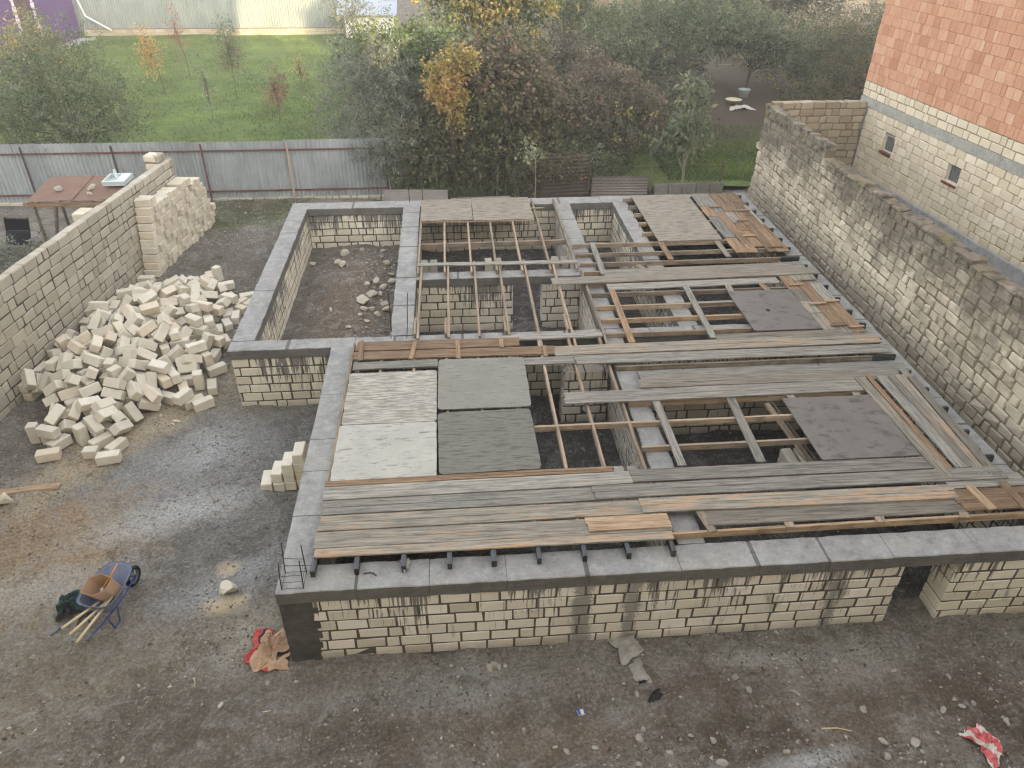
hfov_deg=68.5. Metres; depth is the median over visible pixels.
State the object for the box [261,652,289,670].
paper scrap
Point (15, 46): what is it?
yellowing tree
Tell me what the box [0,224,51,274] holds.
yard corner bush
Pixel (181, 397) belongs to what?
limestone block
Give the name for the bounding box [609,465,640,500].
block pier
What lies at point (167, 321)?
limestone block
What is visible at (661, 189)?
grey slab
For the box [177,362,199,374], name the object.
limestone block
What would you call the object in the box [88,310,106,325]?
limestone block
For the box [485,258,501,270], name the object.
block pier
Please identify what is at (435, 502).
formwork plank
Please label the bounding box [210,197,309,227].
weeds
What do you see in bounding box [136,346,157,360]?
limestone block
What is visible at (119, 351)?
limestone block
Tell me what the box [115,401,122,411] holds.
limestone block
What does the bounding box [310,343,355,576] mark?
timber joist
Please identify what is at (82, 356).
limestone block
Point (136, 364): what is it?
limestone block
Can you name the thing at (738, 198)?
formwork plank
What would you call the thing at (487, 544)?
formwork plank
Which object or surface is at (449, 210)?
plywood sheet
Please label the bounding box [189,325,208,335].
limestone block
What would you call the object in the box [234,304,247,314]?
limestone block
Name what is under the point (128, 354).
limestone block
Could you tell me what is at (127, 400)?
limestone block
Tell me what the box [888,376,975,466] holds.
formwork plank
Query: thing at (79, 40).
pavement
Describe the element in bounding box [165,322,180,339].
limestone block
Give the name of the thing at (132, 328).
limestone block
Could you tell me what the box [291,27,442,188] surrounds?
willow shrub
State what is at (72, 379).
limestone block
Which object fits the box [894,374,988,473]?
formwork plank
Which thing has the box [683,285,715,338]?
formwork plank
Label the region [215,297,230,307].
limestone block
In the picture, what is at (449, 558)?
timber joist
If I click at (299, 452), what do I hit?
limestone block
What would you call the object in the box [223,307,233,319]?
limestone block
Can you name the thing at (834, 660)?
ground stone
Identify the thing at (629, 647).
plastic film
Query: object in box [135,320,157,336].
limestone block
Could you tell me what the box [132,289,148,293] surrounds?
limestone block
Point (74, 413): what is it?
limestone block
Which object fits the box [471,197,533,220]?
plywood sheet
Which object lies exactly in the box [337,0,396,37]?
garden shed
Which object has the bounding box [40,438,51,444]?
limestone block
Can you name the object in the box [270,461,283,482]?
limestone block
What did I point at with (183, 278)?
limestone block
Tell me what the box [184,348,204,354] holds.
limestone block
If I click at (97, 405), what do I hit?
limestone block
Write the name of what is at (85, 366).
limestone block
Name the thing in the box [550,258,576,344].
timber joist
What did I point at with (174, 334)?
limestone block
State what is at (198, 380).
limestone block
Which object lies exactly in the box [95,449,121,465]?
limestone block
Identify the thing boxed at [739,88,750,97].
tub
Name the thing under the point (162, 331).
limestone block
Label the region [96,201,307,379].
gravel
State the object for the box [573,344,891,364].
formwork plank
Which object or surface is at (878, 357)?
timber joist
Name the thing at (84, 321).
limestone block
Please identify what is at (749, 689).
ground stone
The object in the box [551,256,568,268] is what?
block pier
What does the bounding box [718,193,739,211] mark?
formwork plank
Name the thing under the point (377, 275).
gravel
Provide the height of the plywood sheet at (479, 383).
0.018 m
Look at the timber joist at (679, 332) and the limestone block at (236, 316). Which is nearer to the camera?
the timber joist at (679, 332)
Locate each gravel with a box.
[0,380,313,672]
[0,614,1023,767]
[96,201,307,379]
[285,244,399,338]
[412,246,941,588]
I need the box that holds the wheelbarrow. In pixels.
[50,561,140,641]
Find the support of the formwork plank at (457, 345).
on the formwork plank at (438, 344)
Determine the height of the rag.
0.047 m
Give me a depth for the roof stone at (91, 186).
20.14 m
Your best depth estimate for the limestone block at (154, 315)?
16.46 m
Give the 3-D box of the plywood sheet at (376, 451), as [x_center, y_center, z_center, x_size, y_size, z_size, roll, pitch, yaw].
[-1.935,1.045,11.504,1.561,0.018,1.465,-2,34,-4]
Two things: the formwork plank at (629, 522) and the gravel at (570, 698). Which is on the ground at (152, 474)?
the gravel at (570, 698)
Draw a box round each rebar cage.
[278,543,306,589]
[388,293,407,337]
[407,178,422,203]
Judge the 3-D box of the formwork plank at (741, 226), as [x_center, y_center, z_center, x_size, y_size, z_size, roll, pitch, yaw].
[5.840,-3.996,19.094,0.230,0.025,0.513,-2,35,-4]
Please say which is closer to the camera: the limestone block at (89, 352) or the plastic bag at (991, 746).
the plastic bag at (991, 746)
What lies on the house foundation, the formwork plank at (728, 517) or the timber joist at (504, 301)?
the timber joist at (504, 301)
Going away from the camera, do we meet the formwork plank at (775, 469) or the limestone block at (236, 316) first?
the formwork plank at (775, 469)
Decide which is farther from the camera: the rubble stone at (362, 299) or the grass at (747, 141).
the grass at (747, 141)
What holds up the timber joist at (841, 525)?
on the house foundation
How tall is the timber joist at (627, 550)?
0.117 m
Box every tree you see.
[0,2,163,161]
[0,3,93,112]
[311,0,419,99]
[331,5,480,132]
[411,0,564,60]
[559,0,742,81]
[636,0,852,70]
[642,0,746,74]
[648,69,718,192]
[676,0,849,97]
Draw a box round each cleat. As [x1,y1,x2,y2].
[788,283,803,285]
[800,278,815,280]
[810,302,826,304]
[823,299,839,301]
[830,323,847,325]
[849,325,864,327]
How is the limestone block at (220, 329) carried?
on the ground at (152, 474)
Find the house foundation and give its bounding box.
[227,193,1023,661]
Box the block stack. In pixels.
[152,177,215,272]
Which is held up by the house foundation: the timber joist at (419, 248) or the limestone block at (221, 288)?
the timber joist at (419, 248)
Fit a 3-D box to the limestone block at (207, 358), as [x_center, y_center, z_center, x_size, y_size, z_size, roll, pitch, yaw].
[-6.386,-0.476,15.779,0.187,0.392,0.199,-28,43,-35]
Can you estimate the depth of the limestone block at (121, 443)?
13.61 m
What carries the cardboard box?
in the wheelbarrow
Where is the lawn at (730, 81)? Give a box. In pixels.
[0,29,868,189]
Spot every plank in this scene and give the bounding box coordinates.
[0,482,61,494]
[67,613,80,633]
[313,515,672,549]
[313,531,673,557]
[317,499,644,531]
[322,487,641,515]
[323,471,632,500]
[325,466,613,486]
[353,346,554,360]
[353,359,437,370]
[355,337,519,351]
[358,340,363,360]
[409,341,416,359]
[417,260,577,266]
[421,220,533,222]
[455,340,460,358]
[495,331,602,339]
[499,339,503,347]
[524,356,576,365]
[542,345,547,356]
[551,267,818,284]
[553,333,881,356]
[564,379,863,404]
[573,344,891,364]
[585,513,671,531]
[589,242,604,274]
[591,466,1008,499]
[602,262,804,275]
[606,277,779,289]
[609,289,635,342]
[629,457,932,482]
[637,371,899,388]
[638,363,910,378]
[638,484,959,512]
[652,401,686,466]
[658,242,673,259]
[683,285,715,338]
[690,194,709,206]
[690,300,733,304]
[696,511,716,532]
[700,206,718,216]
[701,194,723,212]
[705,499,964,525]
[708,217,735,237]
[709,194,732,211]
[714,328,860,340]
[715,241,730,256]
[716,212,740,232]
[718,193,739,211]
[724,193,740,202]
[724,212,741,222]
[725,238,747,252]
[725,285,733,290]
[726,397,765,462]
[732,193,745,204]
[733,203,752,215]
[733,232,750,244]
[734,212,751,224]
[734,222,749,230]
[741,231,762,246]
[743,244,757,252]
[744,205,763,224]
[745,216,764,228]
[746,225,775,251]
[757,229,776,240]
[759,283,770,289]
[762,224,789,251]
[768,241,785,251]
[778,275,799,288]
[784,521,794,527]
[789,275,803,279]
[789,288,810,300]
[794,280,831,309]
[800,301,821,313]
[801,274,819,283]
[810,283,834,299]
[811,313,835,329]
[820,310,843,323]
[826,302,866,331]
[834,325,851,331]
[854,377,954,477]
[866,376,951,467]
[874,516,886,523]
[875,375,966,467]
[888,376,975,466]
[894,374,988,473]
[899,368,920,393]
[907,376,1000,474]
[945,472,1023,488]
[948,486,1023,510]
[951,417,980,449]
[959,511,970,518]
[965,485,996,509]
[998,481,1023,508]
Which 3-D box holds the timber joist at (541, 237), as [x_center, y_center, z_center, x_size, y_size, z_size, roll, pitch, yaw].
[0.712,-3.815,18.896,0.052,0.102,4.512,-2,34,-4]
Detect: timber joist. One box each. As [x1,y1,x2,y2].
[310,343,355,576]
[354,360,383,574]
[401,359,415,571]
[413,318,416,337]
[416,262,422,339]
[417,203,421,276]
[418,239,566,248]
[444,223,445,275]
[444,317,446,337]
[445,358,451,568]
[447,266,449,338]
[467,220,472,274]
[473,261,480,337]
[476,357,496,566]
[489,220,497,273]
[498,260,510,334]
[503,315,506,334]
[508,356,541,563]
[511,221,523,273]
[523,259,542,345]
[531,199,551,272]
[534,406,948,431]
[536,332,587,561]
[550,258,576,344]
[552,198,577,271]
[563,313,569,332]
[565,331,631,558]
[573,238,782,247]
[576,247,790,257]
[580,256,799,267]
[580,271,607,343]
[584,264,807,275]
[587,274,817,286]
[591,285,828,297]
[595,297,840,310]
[595,330,675,556]
[601,309,852,323]
[605,322,865,337]
[616,354,895,370]
[623,195,741,201]
[627,338,880,353]
[628,202,748,209]
[628,387,928,406]
[633,210,755,217]
[638,218,764,225]
[641,429,969,451]
[642,228,773,235]
[672,511,1023,538]
[943,454,994,463]
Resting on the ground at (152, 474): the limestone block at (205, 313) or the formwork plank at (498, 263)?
the limestone block at (205, 313)
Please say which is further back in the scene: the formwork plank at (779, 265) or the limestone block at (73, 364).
the formwork plank at (779, 265)
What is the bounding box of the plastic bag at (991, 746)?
[959,723,1002,767]
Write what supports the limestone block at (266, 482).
on the ground at (152, 474)
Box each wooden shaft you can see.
[61,600,101,629]
[69,599,108,635]
[76,596,113,642]
[102,564,117,587]
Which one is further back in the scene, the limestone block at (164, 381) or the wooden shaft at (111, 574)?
the limestone block at (164, 381)
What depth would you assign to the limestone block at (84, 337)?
15.57 m
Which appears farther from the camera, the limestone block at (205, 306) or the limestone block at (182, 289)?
the limestone block at (182, 289)
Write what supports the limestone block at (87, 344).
on the ground at (152, 474)
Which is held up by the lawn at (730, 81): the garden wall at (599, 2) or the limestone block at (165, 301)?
the garden wall at (599, 2)
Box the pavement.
[3,38,87,66]
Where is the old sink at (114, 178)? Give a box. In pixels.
[101,169,133,185]
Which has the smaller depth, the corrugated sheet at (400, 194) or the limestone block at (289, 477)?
the limestone block at (289, 477)
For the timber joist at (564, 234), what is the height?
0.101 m
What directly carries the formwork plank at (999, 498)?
on the formwork plank at (728, 517)
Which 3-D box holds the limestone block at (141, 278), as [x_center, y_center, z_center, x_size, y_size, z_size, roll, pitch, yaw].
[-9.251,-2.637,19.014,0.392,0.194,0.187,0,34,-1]
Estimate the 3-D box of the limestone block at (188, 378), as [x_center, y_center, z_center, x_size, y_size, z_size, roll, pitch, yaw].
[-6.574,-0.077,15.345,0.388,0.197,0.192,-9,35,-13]
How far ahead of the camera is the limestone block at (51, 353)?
15.39 m
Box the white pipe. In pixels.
[76,0,111,30]
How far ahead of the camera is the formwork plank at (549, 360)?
13.71 m
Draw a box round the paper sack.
[244,627,288,671]
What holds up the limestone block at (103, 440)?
on the ground at (152, 474)
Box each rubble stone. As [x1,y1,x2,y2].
[338,260,346,267]
[340,249,349,255]
[356,294,369,304]
[360,306,367,311]
[366,290,377,296]
[373,277,378,283]
[374,311,380,316]
[379,284,387,289]
[380,300,388,305]
[382,260,389,264]
[388,278,395,283]
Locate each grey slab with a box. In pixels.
[654,183,667,194]
[667,183,681,194]
[682,183,695,194]
[695,182,709,193]
[709,182,723,193]
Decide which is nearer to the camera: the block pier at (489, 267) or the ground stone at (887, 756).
the ground stone at (887, 756)
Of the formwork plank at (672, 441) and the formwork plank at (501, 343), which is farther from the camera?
the formwork plank at (501, 343)
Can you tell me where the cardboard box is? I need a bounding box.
[80,573,121,602]
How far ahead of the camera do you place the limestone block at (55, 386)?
14.39 m
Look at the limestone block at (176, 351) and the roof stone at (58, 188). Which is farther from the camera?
the roof stone at (58, 188)
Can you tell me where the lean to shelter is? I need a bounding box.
[23,175,134,241]
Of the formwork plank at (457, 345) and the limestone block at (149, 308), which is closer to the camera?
the formwork plank at (457, 345)
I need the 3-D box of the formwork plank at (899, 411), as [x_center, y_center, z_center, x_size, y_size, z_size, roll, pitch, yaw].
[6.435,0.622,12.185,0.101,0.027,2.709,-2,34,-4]
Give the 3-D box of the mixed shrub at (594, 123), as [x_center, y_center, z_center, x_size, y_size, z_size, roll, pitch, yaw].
[2.998,-9.138,26.300,4.508,3.880,4.656,-2,34,-4]
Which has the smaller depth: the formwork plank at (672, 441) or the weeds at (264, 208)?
the formwork plank at (672, 441)
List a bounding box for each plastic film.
[607,636,643,664]
[629,657,651,682]
[730,104,755,110]
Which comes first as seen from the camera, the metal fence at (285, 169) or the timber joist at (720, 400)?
the timber joist at (720, 400)
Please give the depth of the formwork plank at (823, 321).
15.02 m
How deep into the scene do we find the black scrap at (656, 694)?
9.69 m
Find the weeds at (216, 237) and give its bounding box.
[182,210,246,269]
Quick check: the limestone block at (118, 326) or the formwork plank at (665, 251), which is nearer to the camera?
the limestone block at (118, 326)
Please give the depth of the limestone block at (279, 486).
12.86 m
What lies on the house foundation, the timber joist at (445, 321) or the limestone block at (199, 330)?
the timber joist at (445, 321)
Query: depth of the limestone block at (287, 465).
12.72 m
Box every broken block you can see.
[0,492,14,503]
[219,580,237,594]
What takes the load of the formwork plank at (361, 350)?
on the formwork plank at (438, 344)
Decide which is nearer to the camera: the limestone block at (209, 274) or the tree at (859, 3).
the limestone block at (209, 274)
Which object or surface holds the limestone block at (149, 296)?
on the limestone block at (135, 298)
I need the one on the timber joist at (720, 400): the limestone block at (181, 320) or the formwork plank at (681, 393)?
the formwork plank at (681, 393)
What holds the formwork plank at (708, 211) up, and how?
on the timber joist at (637, 215)
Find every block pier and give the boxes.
[421,259,437,272]
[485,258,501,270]
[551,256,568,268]
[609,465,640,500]
[771,447,805,491]
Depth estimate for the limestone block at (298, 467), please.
12.72 m
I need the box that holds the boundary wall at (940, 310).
[748,103,1023,477]
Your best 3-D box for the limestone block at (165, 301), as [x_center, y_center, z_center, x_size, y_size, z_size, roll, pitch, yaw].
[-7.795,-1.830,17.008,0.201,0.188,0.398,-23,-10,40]
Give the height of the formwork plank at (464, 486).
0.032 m
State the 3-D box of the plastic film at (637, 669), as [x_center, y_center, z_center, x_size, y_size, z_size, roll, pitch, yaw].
[1.688,3.800,10.016,0.223,0.091,0.429,-9,35,-14]
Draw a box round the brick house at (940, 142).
[849,0,1023,288]
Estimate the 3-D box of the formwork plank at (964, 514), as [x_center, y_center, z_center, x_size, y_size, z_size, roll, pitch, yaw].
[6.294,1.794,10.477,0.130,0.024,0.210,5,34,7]
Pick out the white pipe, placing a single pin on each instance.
(92, 19)
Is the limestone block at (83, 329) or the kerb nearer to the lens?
the limestone block at (83, 329)
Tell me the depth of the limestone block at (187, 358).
15.33 m
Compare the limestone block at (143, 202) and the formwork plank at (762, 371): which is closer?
the formwork plank at (762, 371)
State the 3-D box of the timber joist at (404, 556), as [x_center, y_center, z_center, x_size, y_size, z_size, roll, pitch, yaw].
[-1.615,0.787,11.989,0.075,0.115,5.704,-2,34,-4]
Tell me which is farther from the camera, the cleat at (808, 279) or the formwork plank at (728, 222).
the formwork plank at (728, 222)
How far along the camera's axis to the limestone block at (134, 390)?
14.32 m
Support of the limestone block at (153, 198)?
on the limestone block
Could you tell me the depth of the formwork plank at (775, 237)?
18.51 m
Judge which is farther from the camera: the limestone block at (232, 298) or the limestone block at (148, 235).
the limestone block at (148, 235)
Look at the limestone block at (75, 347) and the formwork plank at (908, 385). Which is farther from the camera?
the limestone block at (75, 347)
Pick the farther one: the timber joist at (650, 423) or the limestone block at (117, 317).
the limestone block at (117, 317)
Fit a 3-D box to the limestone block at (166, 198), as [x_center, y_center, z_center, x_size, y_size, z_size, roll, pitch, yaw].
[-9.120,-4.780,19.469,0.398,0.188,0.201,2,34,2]
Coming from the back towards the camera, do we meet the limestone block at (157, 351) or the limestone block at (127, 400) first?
the limestone block at (157, 351)
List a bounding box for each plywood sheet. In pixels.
[330,422,436,483]
[342,370,436,424]
[420,199,472,220]
[437,408,540,474]
[438,357,530,409]
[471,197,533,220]
[631,194,702,216]
[644,215,722,241]
[727,289,821,330]
[782,395,919,459]
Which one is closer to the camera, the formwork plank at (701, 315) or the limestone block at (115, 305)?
the formwork plank at (701, 315)
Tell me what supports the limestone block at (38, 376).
on the limestone block at (30, 396)
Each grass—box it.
[49,36,337,162]
[419,173,724,198]
[642,122,761,180]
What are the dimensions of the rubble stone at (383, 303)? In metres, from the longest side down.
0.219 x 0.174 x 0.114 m
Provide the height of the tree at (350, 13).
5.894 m
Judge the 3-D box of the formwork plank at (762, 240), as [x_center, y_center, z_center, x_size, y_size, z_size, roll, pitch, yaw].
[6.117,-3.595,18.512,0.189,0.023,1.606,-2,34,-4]
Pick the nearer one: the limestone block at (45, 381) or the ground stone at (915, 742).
the ground stone at (915, 742)
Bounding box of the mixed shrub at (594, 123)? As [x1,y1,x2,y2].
[539,59,660,175]
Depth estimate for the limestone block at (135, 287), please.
17.89 m
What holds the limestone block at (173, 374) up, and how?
on the limestone block at (188, 378)
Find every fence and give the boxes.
[0,138,390,205]
[74,0,345,35]
[496,161,723,197]
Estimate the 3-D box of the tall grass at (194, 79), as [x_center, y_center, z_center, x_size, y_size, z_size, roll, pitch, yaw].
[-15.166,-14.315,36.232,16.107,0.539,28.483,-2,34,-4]
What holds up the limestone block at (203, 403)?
on the ground at (152, 474)
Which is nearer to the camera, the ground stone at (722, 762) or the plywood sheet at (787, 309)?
the ground stone at (722, 762)
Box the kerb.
[1,37,95,72]
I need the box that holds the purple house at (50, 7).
[0,0,81,63]
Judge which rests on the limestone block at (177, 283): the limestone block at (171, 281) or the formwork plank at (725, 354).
the limestone block at (171, 281)
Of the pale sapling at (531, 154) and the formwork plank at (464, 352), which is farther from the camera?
the pale sapling at (531, 154)
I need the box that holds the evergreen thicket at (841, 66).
[776,1,883,100]
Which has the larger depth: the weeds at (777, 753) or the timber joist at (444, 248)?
the timber joist at (444, 248)
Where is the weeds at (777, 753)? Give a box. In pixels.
[372,617,1022,767]
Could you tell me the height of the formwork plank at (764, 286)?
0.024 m
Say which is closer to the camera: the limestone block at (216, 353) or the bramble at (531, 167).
the limestone block at (216, 353)
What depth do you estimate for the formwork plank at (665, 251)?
17.82 m
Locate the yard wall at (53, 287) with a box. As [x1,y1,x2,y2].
[0,152,175,419]
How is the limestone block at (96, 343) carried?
on the limestone block at (89, 352)
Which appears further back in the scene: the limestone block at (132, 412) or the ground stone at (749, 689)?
the limestone block at (132, 412)
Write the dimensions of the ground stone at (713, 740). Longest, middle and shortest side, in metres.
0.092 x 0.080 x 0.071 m
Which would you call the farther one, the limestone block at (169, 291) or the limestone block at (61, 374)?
the limestone block at (169, 291)
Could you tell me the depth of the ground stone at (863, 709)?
9.56 m
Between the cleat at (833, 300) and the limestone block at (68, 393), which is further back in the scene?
the cleat at (833, 300)
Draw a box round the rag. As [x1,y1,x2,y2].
[400,558,410,572]
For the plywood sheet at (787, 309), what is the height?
0.018 m
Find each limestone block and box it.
[18,382,31,392]
[21,368,36,389]
[22,392,40,400]
[24,422,41,443]
[31,373,42,393]
[33,361,50,373]
[34,446,62,463]
[35,424,61,439]
[38,371,52,390]
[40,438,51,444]
[42,379,65,396]
[42,393,61,409]
[43,356,58,370]
[44,403,66,425]
[46,348,61,358]
[46,433,72,449]
[48,403,61,425]
[49,369,70,381]
[54,334,72,347]
[55,335,68,352]
[56,352,72,370]
[57,384,81,400]
[58,419,75,433]
[59,408,70,421]
[61,359,82,370]
[62,381,73,389]
[64,373,81,384]
[64,396,80,408]
[65,329,78,337]
[66,349,78,358]
[66,400,81,421]
[67,340,86,354]
[71,330,92,344]
[71,422,90,446]
[74,356,88,370]
[76,369,93,379]
[76,395,100,411]
[77,382,101,397]
[78,317,89,325]
[79,375,94,386]
[80,325,91,334]
[80,350,99,356]
[80,351,97,365]
[81,445,99,458]
[82,414,104,436]
[83,339,91,349]
[83,353,104,367]
[83,410,90,415]
[84,306,93,316]
[85,366,98,378]
[87,314,102,332]
[88,301,109,310]
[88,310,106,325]
[88,431,114,449]
[89,334,103,353]
[91,325,114,336]
[91,396,116,412]
[93,405,118,422]
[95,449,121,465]
[96,308,110,320]
[98,367,105,375]
[99,346,113,358]
[99,373,107,384]
[100,336,111,349]
[100,387,126,400]
[101,421,114,436]
[102,357,118,368]
[103,330,117,344]
[103,377,126,389]
[104,436,129,451]
[106,364,121,377]
[107,296,121,305]
[109,300,121,312]
[109,419,133,435]
[110,308,124,321]
[111,313,123,328]
[111,339,117,351]
[111,352,120,361]
[111,411,129,422]
[112,320,125,332]
[114,343,136,355]
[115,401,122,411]
[116,287,133,299]
[116,367,135,383]
[117,328,134,337]
[117,335,130,346]
[118,356,124,370]
[119,294,133,307]
[119,393,134,404]
[120,303,134,319]
[121,401,143,423]
[122,348,136,367]
[123,312,144,330]
[125,380,142,400]
[127,324,139,336]
[127,359,146,370]
[128,284,145,288]
[130,337,139,347]
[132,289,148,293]
[132,293,143,303]
[132,306,140,312]
[132,373,146,389]
[134,197,152,206]
[135,206,153,215]
[135,214,154,222]
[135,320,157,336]
[136,338,157,351]
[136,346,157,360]
[137,195,155,204]
[137,222,156,230]
[137,275,155,282]
[137,359,149,369]
[137,397,160,410]
[138,230,157,238]
[138,280,152,288]
[138,289,157,304]
[139,300,159,315]
[140,238,158,246]
[141,246,159,254]
[142,253,160,262]
[142,384,163,403]
[143,261,161,269]
[144,268,162,276]
[144,372,156,386]
[148,285,160,295]
[148,337,160,356]
[148,359,171,373]
[149,310,161,317]
[149,329,168,344]
[153,195,169,203]
[153,317,172,330]
[153,323,170,342]
[154,192,169,198]
[156,190,174,198]
[156,198,165,206]
[157,298,177,306]
[157,312,169,323]
[157,354,175,368]
[157,373,172,388]
[158,285,177,297]
[159,343,169,355]
[160,187,177,195]
[161,304,177,316]
[161,390,175,405]
[163,275,182,286]
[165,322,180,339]
[166,344,184,362]
[166,366,182,384]
[169,328,180,340]
[169,336,190,348]
[170,317,183,330]
[172,307,185,317]
[172,387,193,405]
[173,280,182,292]
[173,294,188,303]
[175,357,180,366]
[176,316,188,325]
[177,285,188,294]
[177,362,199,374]
[177,380,188,390]
[179,274,187,284]
[179,293,190,309]
[180,325,192,337]
[180,354,202,364]
[181,374,193,385]
[183,393,203,410]
[184,303,199,312]
[184,313,203,326]
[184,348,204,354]
[185,279,200,289]
[185,340,207,353]
[187,311,202,317]
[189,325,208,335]
[190,291,199,302]
[190,334,201,340]
[191,284,199,293]
[192,370,205,390]
[192,395,214,411]
[193,300,212,311]
[197,295,207,301]
[198,276,216,288]
[200,291,217,299]
[201,311,209,316]
[201,332,214,351]
[201,351,213,370]
[204,315,215,328]
[205,270,214,278]
[205,277,217,290]
[206,361,227,377]
[207,378,217,395]
[209,324,218,334]
[210,304,224,315]
[210,348,221,363]
[211,265,223,281]
[211,314,222,321]
[212,334,225,347]
[215,284,227,294]
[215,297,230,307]
[216,324,223,334]
[217,280,234,289]
[219,333,231,348]
[220,292,237,303]
[221,317,233,331]
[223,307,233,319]
[231,310,241,324]
[232,296,247,309]
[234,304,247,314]
[239,291,253,298]
[243,298,250,305]
[260,470,272,490]
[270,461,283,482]
[273,479,285,491]
[281,451,293,473]
[283,472,295,481]
[284,478,297,489]
[292,441,306,463]
[293,451,306,471]
[295,472,302,479]
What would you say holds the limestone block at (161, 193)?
on the block stack
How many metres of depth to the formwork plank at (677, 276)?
16.63 m
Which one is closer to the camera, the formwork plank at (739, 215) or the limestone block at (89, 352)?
the limestone block at (89, 352)
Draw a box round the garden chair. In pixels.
[3,217,31,253]
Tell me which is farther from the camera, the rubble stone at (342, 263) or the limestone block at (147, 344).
the rubble stone at (342, 263)
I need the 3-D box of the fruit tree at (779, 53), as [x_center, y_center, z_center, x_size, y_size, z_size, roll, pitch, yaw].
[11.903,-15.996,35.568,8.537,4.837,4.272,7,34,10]
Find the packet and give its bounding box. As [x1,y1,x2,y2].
[577,709,585,715]
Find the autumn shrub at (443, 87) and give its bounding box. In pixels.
[419,37,481,185]
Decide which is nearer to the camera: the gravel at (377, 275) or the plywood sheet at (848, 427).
the plywood sheet at (848, 427)
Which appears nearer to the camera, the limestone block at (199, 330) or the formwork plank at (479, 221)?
the limestone block at (199, 330)
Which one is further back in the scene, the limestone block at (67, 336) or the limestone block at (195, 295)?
the limestone block at (195, 295)
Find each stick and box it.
[795,660,818,686]
[821,727,851,730]
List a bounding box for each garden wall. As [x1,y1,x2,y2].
[537,0,672,68]
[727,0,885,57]
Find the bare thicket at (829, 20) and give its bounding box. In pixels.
[782,0,885,90]
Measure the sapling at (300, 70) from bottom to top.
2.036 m
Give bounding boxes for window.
[13,0,38,47]
[878,134,894,156]
[940,164,961,188]
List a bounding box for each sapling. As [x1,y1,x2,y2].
[131,22,166,95]
[161,3,190,77]
[189,52,217,119]
[208,9,249,99]
[260,60,289,119]
[285,53,311,91]
[514,136,546,197]
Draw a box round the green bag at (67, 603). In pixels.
[55,590,93,619]
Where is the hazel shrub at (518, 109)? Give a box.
[382,9,591,194]
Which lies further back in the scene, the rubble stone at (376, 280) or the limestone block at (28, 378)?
the rubble stone at (376, 280)
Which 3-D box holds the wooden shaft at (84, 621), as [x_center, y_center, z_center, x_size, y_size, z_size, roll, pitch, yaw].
[-5.715,3.145,10.182,0.040,0.146,0.715,9,35,12]
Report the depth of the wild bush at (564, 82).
27.61 m
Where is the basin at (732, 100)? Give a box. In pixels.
[726,97,741,103]
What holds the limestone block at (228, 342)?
on the ground at (152, 474)
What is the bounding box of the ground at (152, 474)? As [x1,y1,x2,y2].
[0,0,1023,767]
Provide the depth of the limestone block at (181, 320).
16.84 m
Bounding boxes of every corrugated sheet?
[384,189,447,200]
[451,196,510,198]
[525,152,588,197]
[591,176,647,196]
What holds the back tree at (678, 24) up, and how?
on the lawn at (730, 81)
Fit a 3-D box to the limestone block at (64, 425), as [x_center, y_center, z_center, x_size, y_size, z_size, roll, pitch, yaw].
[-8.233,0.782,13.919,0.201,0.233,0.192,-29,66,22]
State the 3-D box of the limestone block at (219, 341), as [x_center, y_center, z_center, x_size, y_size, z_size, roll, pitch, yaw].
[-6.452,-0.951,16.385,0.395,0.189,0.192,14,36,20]
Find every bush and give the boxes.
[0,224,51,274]
[474,58,580,146]
[533,20,713,99]
[542,0,634,49]
[548,40,673,156]
[589,41,730,156]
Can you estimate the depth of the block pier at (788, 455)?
12.41 m
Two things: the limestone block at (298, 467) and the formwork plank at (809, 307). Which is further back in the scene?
the formwork plank at (809, 307)
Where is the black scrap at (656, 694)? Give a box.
[648,688,662,702]
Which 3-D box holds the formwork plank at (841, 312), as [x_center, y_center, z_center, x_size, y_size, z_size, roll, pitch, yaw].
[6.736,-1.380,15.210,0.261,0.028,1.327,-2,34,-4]
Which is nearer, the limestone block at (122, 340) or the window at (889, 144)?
the limestone block at (122, 340)
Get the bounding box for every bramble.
[497,146,589,197]
[545,136,639,188]
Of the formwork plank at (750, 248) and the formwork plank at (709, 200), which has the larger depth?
the formwork plank at (709, 200)
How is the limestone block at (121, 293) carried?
on the limestone block at (110, 300)
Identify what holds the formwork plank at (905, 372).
on the timber joist
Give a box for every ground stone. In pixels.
[119,756,124,763]
[487,663,492,671]
[490,661,498,667]
[563,748,569,754]
[635,734,643,742]
[666,750,672,754]
[710,737,716,743]
[716,759,728,766]
[732,674,738,679]
[746,686,751,692]
[770,656,778,660]
[783,749,789,754]
[831,657,837,662]
[860,706,866,712]
[878,737,888,745]
[885,752,890,759]
[910,737,920,746]
[940,706,946,712]
[1003,717,1009,726]
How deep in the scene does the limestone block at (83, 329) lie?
16.15 m
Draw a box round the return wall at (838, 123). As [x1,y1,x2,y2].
[772,100,866,165]
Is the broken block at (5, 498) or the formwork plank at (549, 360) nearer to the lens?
the broken block at (5, 498)
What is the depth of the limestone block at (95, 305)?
16.67 m
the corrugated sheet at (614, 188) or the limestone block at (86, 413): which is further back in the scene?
the corrugated sheet at (614, 188)
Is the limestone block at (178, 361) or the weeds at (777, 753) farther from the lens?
the limestone block at (178, 361)
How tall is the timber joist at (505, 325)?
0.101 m
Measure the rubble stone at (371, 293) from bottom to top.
0.170 m
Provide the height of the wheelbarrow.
0.564 m
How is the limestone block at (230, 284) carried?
on the ground at (152, 474)
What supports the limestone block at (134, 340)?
on the limestone block at (157, 351)
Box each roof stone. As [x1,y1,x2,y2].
[53,185,62,190]
[87,184,94,189]
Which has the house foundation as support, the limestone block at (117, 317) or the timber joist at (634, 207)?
the timber joist at (634, 207)
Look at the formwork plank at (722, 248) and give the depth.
17.93 m
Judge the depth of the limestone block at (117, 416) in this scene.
13.86 m

